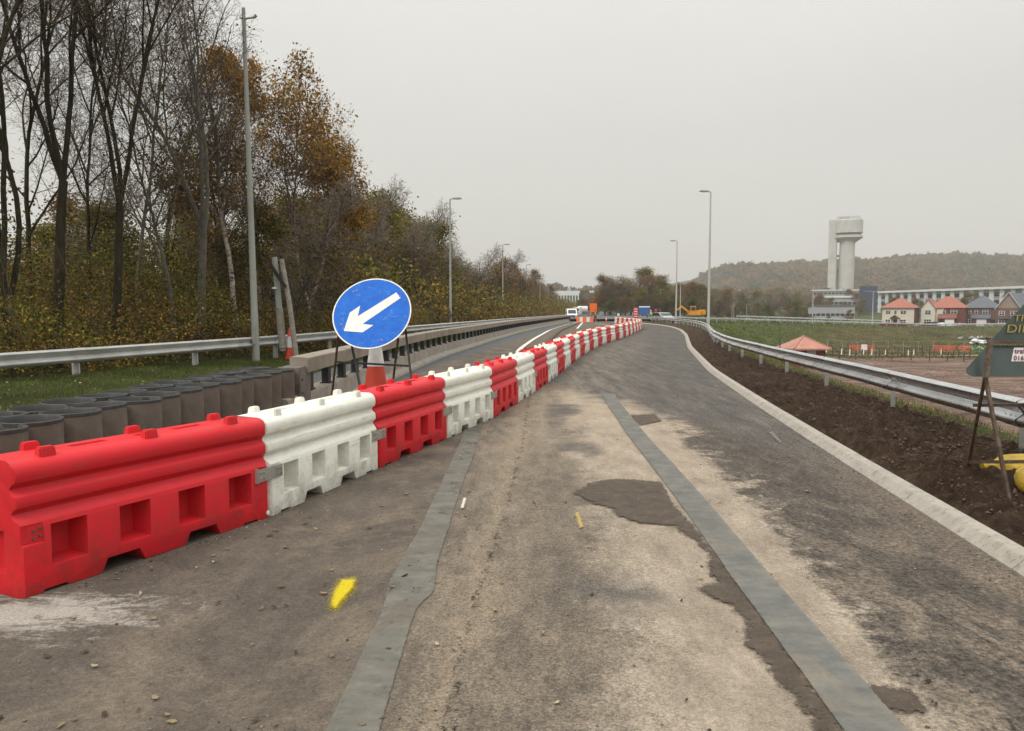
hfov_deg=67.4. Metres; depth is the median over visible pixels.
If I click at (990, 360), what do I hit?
road sign
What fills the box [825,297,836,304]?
leafy tree
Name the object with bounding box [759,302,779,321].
leafy tree
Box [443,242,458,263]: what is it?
bare tree
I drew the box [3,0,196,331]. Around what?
bare tree
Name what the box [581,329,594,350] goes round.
plastic barrier
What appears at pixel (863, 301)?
leafy tree
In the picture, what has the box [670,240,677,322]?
lamp column
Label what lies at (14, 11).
bare tree
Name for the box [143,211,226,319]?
leafy tree
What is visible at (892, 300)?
leafy tree
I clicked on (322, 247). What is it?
bare tree
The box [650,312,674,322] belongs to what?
parked car
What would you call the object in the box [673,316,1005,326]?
guardrail
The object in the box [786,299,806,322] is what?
leafy tree
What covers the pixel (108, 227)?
leafy tree
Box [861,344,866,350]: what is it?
site board
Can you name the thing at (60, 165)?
bare tree
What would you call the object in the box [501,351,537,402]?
plastic barrier
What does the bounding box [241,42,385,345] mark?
birch tree
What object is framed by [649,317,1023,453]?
guardrail
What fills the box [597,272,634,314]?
bare tree
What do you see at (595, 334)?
plastic barrier
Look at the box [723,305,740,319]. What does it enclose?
leafy tree
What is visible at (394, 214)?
leafy tree
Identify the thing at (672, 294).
leafy tree
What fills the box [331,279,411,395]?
road sign
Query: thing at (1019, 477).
sandbag
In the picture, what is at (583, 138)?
sky
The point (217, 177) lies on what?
birch tree
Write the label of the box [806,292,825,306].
leafy tree
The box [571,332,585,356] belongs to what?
plastic barrier
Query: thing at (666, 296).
leafy tree
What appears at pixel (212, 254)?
bare tree
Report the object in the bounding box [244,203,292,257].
leafy tree
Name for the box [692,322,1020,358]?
rough grass
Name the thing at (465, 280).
leafy tree
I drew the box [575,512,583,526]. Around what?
paint mark
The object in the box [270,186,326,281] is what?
leafy tree
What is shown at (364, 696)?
road band
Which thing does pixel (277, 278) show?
post pair
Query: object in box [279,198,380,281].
leafy tree
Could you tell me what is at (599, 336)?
plastic barrier
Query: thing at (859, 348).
plastic fence
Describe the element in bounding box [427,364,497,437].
plastic barrier
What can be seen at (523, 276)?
leafy tree
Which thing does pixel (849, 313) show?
leafy tree
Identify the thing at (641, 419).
silt patch
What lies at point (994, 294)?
office building
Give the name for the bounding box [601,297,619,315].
leafy tree
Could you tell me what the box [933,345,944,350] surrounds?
plastic fence
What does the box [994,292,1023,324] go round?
house
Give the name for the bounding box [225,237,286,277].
leafy tree
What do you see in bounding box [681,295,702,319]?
leafy tree
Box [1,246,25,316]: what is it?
leafy tree
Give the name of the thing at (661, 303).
leafy tree
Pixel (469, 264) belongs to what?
bare tree
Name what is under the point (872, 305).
lamp column
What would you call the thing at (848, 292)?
leafy tree
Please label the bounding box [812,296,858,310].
laboratory
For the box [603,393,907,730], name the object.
road band
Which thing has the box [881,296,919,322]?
house
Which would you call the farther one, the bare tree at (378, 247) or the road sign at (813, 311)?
the road sign at (813, 311)
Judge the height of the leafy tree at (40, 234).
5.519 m
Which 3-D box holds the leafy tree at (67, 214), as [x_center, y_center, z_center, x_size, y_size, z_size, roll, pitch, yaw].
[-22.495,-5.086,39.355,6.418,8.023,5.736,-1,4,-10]
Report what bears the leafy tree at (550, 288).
on the ground at (975, 382)
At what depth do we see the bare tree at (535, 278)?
165.59 m
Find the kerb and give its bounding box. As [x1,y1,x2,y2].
[643,323,1023,577]
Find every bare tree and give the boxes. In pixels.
[0,0,87,370]
[0,0,154,108]
[0,0,156,350]
[0,0,177,367]
[2,0,203,363]
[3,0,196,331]
[9,187,114,274]
[14,0,276,356]
[20,170,156,315]
[39,0,211,359]
[69,0,243,343]
[116,34,247,304]
[135,197,241,276]
[147,26,292,336]
[170,165,266,315]
[209,116,302,279]
[236,166,374,333]
[309,191,402,278]
[317,173,418,283]
[359,195,395,277]
[390,196,460,301]
[402,213,447,289]
[438,234,468,292]
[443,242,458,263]
[455,259,492,294]
[464,242,503,304]
[488,249,525,298]
[519,273,543,300]
[589,276,622,313]
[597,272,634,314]
[610,273,643,314]
[616,275,629,314]
[710,293,721,317]
[750,297,763,313]
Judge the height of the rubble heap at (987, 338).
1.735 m
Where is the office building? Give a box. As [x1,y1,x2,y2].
[877,286,1023,313]
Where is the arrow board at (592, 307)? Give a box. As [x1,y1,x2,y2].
[588,303,596,321]
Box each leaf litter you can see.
[0,357,349,406]
[0,421,994,728]
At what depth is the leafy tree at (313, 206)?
58.99 m
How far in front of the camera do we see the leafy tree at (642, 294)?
203.34 m
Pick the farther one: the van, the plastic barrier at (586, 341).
the van
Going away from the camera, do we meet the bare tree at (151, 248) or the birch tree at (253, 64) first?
the birch tree at (253, 64)
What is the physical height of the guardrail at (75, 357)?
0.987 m
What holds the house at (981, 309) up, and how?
on the ground at (975, 382)
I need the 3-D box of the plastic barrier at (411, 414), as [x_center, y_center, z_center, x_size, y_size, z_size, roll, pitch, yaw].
[-1.329,0.597,9.380,0.474,0.868,2.182,1,4,16]
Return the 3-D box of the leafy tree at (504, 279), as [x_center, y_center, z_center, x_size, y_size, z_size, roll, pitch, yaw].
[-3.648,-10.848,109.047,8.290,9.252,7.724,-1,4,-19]
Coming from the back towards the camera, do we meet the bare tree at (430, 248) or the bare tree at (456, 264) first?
the bare tree at (456, 264)
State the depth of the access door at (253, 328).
22.46 m
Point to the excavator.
(692, 310)
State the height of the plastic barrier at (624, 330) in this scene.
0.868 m
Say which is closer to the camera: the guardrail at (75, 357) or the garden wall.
the guardrail at (75, 357)
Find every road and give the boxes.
[0,321,1023,730]
[572,311,649,318]
[594,320,1003,326]
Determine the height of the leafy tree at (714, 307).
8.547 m
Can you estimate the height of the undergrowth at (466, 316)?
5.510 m
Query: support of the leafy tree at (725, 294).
on the ground at (975, 382)
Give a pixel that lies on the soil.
(923, 478)
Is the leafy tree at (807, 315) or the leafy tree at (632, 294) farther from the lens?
the leafy tree at (807, 315)
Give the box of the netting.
[965,346,983,349]
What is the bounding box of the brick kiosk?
[776,335,831,366]
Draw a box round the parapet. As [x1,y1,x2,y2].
[282,313,592,405]
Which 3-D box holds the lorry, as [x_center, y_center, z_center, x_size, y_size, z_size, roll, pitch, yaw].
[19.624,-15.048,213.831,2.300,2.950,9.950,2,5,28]
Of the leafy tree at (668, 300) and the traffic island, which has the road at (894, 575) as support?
the traffic island
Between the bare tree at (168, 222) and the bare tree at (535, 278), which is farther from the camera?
the bare tree at (535, 278)
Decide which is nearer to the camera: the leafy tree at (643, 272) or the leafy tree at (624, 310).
the leafy tree at (624, 310)
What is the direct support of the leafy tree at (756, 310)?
on the ground at (975, 382)
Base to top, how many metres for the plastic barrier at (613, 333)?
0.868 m
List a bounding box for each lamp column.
[242,7,259,360]
[449,197,461,322]
[502,244,509,318]
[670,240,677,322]
[680,282,680,318]
[699,190,710,323]
[865,291,880,324]
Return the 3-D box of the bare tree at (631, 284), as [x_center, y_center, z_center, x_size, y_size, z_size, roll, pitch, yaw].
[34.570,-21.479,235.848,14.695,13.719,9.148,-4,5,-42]
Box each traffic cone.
[283,328,292,359]
[365,347,386,387]
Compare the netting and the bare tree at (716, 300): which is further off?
the bare tree at (716, 300)
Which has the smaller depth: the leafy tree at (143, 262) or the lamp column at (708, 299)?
the leafy tree at (143, 262)
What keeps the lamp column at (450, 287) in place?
on the ground at (975, 382)
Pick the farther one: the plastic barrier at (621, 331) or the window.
the window
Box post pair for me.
[269,257,298,355]
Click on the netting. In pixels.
(976, 348)
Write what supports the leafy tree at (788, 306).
on the ground at (975, 382)
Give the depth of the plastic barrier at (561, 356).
21.15 m
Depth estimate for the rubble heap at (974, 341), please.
149.56 m
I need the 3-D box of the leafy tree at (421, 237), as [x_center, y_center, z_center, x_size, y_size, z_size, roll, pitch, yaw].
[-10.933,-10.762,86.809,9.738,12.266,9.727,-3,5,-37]
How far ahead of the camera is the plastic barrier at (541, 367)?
17.08 m
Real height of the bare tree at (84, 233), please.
6.946 m
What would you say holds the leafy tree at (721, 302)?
on the ground at (975, 382)
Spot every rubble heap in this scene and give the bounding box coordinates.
[969,339,986,343]
[970,337,990,344]
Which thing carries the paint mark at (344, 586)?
on the road at (894, 575)
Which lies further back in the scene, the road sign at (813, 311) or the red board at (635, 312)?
the road sign at (813, 311)
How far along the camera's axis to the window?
215.22 m
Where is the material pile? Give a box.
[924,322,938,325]
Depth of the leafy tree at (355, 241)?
34.95 m
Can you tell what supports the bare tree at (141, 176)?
on the ground at (975, 382)
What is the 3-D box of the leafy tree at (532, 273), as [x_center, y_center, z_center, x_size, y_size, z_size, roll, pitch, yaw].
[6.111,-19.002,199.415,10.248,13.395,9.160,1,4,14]
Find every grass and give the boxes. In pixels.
[0,334,461,410]
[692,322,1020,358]
[720,335,1018,442]
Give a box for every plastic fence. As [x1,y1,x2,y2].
[849,345,860,350]
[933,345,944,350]
[944,345,954,350]
[958,345,970,350]
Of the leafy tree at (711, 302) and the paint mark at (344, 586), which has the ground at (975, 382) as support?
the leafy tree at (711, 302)
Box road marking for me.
[516,322,576,350]
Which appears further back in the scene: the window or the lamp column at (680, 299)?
the window
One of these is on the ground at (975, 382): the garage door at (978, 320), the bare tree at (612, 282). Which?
the bare tree at (612, 282)
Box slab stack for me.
[957,336,982,339]
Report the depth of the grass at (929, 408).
14.82 m
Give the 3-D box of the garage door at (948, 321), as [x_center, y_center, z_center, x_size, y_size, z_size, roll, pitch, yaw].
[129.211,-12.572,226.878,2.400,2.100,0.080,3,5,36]
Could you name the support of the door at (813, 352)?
in the brick kiosk
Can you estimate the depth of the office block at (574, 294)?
597.55 m
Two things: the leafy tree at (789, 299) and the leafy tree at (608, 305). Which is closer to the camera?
the leafy tree at (608, 305)
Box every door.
[252,327,255,343]
[807,350,815,354]
[945,319,953,325]
[976,319,985,322]
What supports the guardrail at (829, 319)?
on the ground at (975, 382)
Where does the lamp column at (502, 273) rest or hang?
on the ground at (975, 382)
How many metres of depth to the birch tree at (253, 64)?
29.28 m
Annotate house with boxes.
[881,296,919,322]
[920,296,968,325]
[966,295,997,325]
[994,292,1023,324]
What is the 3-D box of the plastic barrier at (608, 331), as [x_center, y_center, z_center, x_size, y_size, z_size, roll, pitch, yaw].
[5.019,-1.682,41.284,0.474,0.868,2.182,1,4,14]
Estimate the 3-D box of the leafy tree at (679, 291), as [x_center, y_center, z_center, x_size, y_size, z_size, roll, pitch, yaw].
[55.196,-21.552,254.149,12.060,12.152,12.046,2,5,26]
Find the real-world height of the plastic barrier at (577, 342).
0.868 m
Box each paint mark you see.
[331,579,354,606]
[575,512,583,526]
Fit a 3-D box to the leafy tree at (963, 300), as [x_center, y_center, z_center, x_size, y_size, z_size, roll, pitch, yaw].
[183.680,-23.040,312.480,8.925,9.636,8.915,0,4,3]
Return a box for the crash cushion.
[0,365,310,453]
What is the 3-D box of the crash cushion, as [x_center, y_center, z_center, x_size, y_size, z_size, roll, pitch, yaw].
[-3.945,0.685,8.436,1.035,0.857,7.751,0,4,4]
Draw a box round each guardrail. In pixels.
[0,315,562,374]
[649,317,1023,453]
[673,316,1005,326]
[736,315,883,321]
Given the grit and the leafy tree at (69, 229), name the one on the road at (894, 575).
the grit
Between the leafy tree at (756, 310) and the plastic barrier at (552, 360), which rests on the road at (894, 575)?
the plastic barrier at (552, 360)
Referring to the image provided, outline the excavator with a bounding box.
[677,306,705,316]
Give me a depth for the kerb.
7.03 m
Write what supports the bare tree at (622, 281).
on the ground at (975, 382)
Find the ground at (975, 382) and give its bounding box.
[0,280,1023,441]
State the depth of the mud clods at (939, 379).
80.56 m
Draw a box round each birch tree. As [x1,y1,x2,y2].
[137,0,285,351]
[177,44,292,346]
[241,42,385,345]
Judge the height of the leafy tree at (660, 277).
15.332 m
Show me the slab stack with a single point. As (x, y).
(970, 337)
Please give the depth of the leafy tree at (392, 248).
62.81 m
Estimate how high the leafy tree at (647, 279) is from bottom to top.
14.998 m
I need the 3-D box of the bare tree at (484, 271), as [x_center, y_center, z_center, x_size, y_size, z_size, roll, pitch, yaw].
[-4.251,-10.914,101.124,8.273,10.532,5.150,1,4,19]
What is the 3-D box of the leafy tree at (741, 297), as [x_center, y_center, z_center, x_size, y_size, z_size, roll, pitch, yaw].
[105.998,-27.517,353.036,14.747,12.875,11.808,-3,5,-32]
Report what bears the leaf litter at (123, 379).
on the grass at (220, 364)
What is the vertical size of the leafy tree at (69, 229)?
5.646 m
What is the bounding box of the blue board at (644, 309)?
[639,306,649,318]
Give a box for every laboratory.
[812,289,858,295]
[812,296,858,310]
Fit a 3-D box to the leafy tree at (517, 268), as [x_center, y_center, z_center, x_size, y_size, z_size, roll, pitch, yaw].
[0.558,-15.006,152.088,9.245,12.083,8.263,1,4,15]
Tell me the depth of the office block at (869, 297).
413.66 m
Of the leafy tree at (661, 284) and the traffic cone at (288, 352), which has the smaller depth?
the traffic cone at (288, 352)
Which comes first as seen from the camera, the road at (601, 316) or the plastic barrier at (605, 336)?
the plastic barrier at (605, 336)
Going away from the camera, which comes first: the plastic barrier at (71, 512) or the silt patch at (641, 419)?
the plastic barrier at (71, 512)
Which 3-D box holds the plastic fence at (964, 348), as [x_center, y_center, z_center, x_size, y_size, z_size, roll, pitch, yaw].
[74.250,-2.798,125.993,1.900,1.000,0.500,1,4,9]
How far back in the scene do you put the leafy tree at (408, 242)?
66.45 m
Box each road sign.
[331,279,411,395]
[808,308,817,322]
[966,304,1023,499]
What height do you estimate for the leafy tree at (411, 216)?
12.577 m
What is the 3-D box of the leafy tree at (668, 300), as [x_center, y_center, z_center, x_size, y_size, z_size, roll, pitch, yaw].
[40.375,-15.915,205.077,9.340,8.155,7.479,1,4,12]
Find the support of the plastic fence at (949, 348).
on the ground at (975, 382)
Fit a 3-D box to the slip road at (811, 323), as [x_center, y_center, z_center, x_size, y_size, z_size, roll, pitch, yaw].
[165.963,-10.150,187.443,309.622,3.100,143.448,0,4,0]
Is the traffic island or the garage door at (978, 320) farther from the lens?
the garage door at (978, 320)
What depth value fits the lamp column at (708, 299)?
60.54 m
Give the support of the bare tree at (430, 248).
on the ground at (975, 382)
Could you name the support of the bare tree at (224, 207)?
on the ground at (975, 382)
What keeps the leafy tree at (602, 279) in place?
on the ground at (975, 382)
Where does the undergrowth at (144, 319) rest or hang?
on the ground at (975, 382)
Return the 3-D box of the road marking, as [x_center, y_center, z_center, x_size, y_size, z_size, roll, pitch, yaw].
[5.358,-3.879,78.000,1.457,0.001,91.735,1,4,7]
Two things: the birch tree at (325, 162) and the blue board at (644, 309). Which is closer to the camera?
the birch tree at (325, 162)
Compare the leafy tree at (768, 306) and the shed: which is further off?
the shed
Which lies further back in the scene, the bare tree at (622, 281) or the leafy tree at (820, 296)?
the leafy tree at (820, 296)
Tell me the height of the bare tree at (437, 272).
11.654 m
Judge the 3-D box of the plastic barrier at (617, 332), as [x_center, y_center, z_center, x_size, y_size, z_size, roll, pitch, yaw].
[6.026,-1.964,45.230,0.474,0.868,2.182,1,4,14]
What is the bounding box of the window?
[999,311,1004,315]
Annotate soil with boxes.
[642,320,1023,546]
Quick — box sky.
[0,0,1023,288]
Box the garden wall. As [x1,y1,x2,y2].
[880,323,945,325]
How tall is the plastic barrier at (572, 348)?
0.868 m
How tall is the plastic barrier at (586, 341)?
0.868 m
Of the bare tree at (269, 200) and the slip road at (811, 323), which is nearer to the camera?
the bare tree at (269, 200)
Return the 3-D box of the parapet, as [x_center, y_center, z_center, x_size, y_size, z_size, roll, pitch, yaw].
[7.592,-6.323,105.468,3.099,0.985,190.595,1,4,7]
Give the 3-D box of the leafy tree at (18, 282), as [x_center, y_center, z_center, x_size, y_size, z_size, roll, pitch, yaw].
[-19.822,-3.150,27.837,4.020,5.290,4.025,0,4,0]
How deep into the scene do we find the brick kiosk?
90.44 m
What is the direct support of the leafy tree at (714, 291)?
on the ground at (975, 382)
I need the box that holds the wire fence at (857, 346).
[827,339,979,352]
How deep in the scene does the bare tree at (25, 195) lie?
22.64 m
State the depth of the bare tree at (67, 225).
42.31 m
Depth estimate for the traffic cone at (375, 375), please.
11.67 m
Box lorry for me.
[572,306,589,315]
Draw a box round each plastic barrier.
[0,413,282,597]
[236,389,385,515]
[351,374,452,467]
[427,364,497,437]
[474,356,520,417]
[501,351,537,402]
[520,346,549,390]
[534,343,558,381]
[545,340,565,373]
[553,337,571,368]
[560,335,576,363]
[566,333,580,359]
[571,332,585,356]
[577,331,589,352]
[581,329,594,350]
[586,328,598,348]
[591,327,602,345]
[596,327,607,344]
[602,326,611,342]
[606,325,615,341]
[610,325,619,339]
[614,324,623,338]
[620,323,626,337]
[621,323,628,336]
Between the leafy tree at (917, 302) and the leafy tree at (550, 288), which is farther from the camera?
the leafy tree at (917, 302)
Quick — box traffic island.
[525,323,577,349]
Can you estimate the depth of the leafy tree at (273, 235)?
30.18 m
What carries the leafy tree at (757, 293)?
on the ground at (975, 382)
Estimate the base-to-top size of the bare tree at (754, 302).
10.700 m
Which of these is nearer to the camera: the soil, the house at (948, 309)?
the soil
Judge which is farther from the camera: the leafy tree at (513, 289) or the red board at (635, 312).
the leafy tree at (513, 289)
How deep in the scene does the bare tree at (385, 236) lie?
48.08 m
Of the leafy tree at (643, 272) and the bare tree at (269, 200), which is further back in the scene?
the leafy tree at (643, 272)
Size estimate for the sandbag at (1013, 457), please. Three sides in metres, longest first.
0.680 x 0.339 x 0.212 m
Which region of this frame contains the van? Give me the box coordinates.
[566,309,577,320]
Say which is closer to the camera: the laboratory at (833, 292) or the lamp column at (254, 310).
the lamp column at (254, 310)
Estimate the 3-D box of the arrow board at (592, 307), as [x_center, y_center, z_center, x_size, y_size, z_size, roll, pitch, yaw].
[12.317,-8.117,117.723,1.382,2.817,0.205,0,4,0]
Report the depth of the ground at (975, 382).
83.10 m
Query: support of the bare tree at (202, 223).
on the ground at (975, 382)
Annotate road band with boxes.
[325,422,482,730]
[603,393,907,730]
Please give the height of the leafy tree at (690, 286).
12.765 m
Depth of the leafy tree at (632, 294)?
232.92 m
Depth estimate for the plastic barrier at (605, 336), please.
39.13 m
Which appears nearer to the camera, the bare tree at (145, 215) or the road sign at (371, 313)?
the road sign at (371, 313)
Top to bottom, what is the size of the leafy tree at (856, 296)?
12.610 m
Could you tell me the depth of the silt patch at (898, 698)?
3.35 m
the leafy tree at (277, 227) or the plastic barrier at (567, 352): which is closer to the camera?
the plastic barrier at (567, 352)
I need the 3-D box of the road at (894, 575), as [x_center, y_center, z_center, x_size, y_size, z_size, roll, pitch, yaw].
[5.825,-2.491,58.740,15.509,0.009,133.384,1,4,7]
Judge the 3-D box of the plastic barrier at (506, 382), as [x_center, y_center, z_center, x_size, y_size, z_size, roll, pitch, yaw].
[-0.274,0.318,13.290,0.475,0.868,2.182,1,4,12]
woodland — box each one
[544,250,1023,310]
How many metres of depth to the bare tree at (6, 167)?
17.82 m
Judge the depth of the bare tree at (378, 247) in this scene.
56.02 m
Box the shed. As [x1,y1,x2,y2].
[810,305,855,318]
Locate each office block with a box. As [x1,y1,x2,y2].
[554,288,593,300]
[859,286,877,311]
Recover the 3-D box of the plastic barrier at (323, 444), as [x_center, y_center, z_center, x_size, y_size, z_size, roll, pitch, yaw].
[-1.897,0.737,7.423,0.475,0.868,2.182,1,4,16]
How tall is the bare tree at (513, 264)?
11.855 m
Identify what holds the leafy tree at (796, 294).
on the ground at (975, 382)
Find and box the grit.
[1,379,1023,730]
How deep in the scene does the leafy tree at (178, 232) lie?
38.80 m
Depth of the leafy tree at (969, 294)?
341.35 m
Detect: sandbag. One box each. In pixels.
[980,454,1023,469]
[1014,467,1023,491]
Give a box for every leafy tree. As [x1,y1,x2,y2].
[0,239,25,310]
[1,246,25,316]
[11,185,109,332]
[12,219,80,333]
[52,196,175,327]
[66,220,162,313]
[101,243,160,326]
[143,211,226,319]
[154,196,230,280]
[192,195,317,328]
[225,236,305,301]
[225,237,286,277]
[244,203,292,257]
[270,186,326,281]
[270,202,377,331]
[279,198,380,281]
[302,190,322,223]
[344,193,412,287]
[354,184,418,297]
[374,212,442,294]
[393,203,448,297]
[407,216,452,288]
[416,216,468,310]
[438,257,483,296]
[466,257,513,308]
[492,253,520,303]
[507,261,536,303]
[513,268,534,301]
[524,266,552,303]
[547,283,558,301]
[584,273,625,314]
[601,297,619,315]
[604,275,650,309]
[612,295,632,315]
[619,265,658,314]
[626,289,653,315]
[633,272,666,310]
[644,297,666,315]
[645,278,677,311]
[649,287,678,311]
[650,272,675,294]
[650,291,679,315]
[664,291,688,318]
[672,283,687,316]
[677,281,704,315]
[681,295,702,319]
[687,283,712,319]
[700,288,720,316]
[704,296,719,319]
[710,290,735,317]
[711,286,737,317]
[712,300,726,319]
[723,291,744,317]
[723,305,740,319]
[734,291,755,317]
[734,301,753,321]
[749,289,772,315]
[749,302,767,321]
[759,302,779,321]
[769,295,787,312]
[776,292,796,314]
[778,303,794,322]
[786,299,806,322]
[789,311,800,322]
[792,292,808,309]
[801,305,814,322]
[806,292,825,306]
[808,294,831,307]
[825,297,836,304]
[841,310,853,320]
[843,293,865,310]
[844,289,853,295]
[855,299,868,315]
[878,297,896,314]
[911,297,924,320]
[959,292,975,304]
[959,297,969,304]
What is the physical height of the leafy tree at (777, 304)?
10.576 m
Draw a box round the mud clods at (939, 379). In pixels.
[800,356,1023,408]
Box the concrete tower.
[827,216,862,289]
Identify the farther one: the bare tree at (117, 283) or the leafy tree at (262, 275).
the leafy tree at (262, 275)
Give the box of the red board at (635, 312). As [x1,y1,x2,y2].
[633,307,637,317]
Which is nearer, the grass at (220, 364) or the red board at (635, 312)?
the grass at (220, 364)
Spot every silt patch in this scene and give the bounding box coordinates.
[573,478,842,730]
[632,414,660,424]
[867,683,927,713]
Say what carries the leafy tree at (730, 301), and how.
on the ground at (975, 382)
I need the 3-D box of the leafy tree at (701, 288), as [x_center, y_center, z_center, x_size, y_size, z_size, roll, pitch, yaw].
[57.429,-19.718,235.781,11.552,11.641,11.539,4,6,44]
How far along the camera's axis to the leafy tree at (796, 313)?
204.29 m
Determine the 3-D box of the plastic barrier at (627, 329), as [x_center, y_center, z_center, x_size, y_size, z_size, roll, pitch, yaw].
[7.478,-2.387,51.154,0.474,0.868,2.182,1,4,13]
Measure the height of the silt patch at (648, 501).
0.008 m
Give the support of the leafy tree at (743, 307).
on the ground at (975, 382)
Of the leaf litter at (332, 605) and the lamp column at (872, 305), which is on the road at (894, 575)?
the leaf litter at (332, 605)

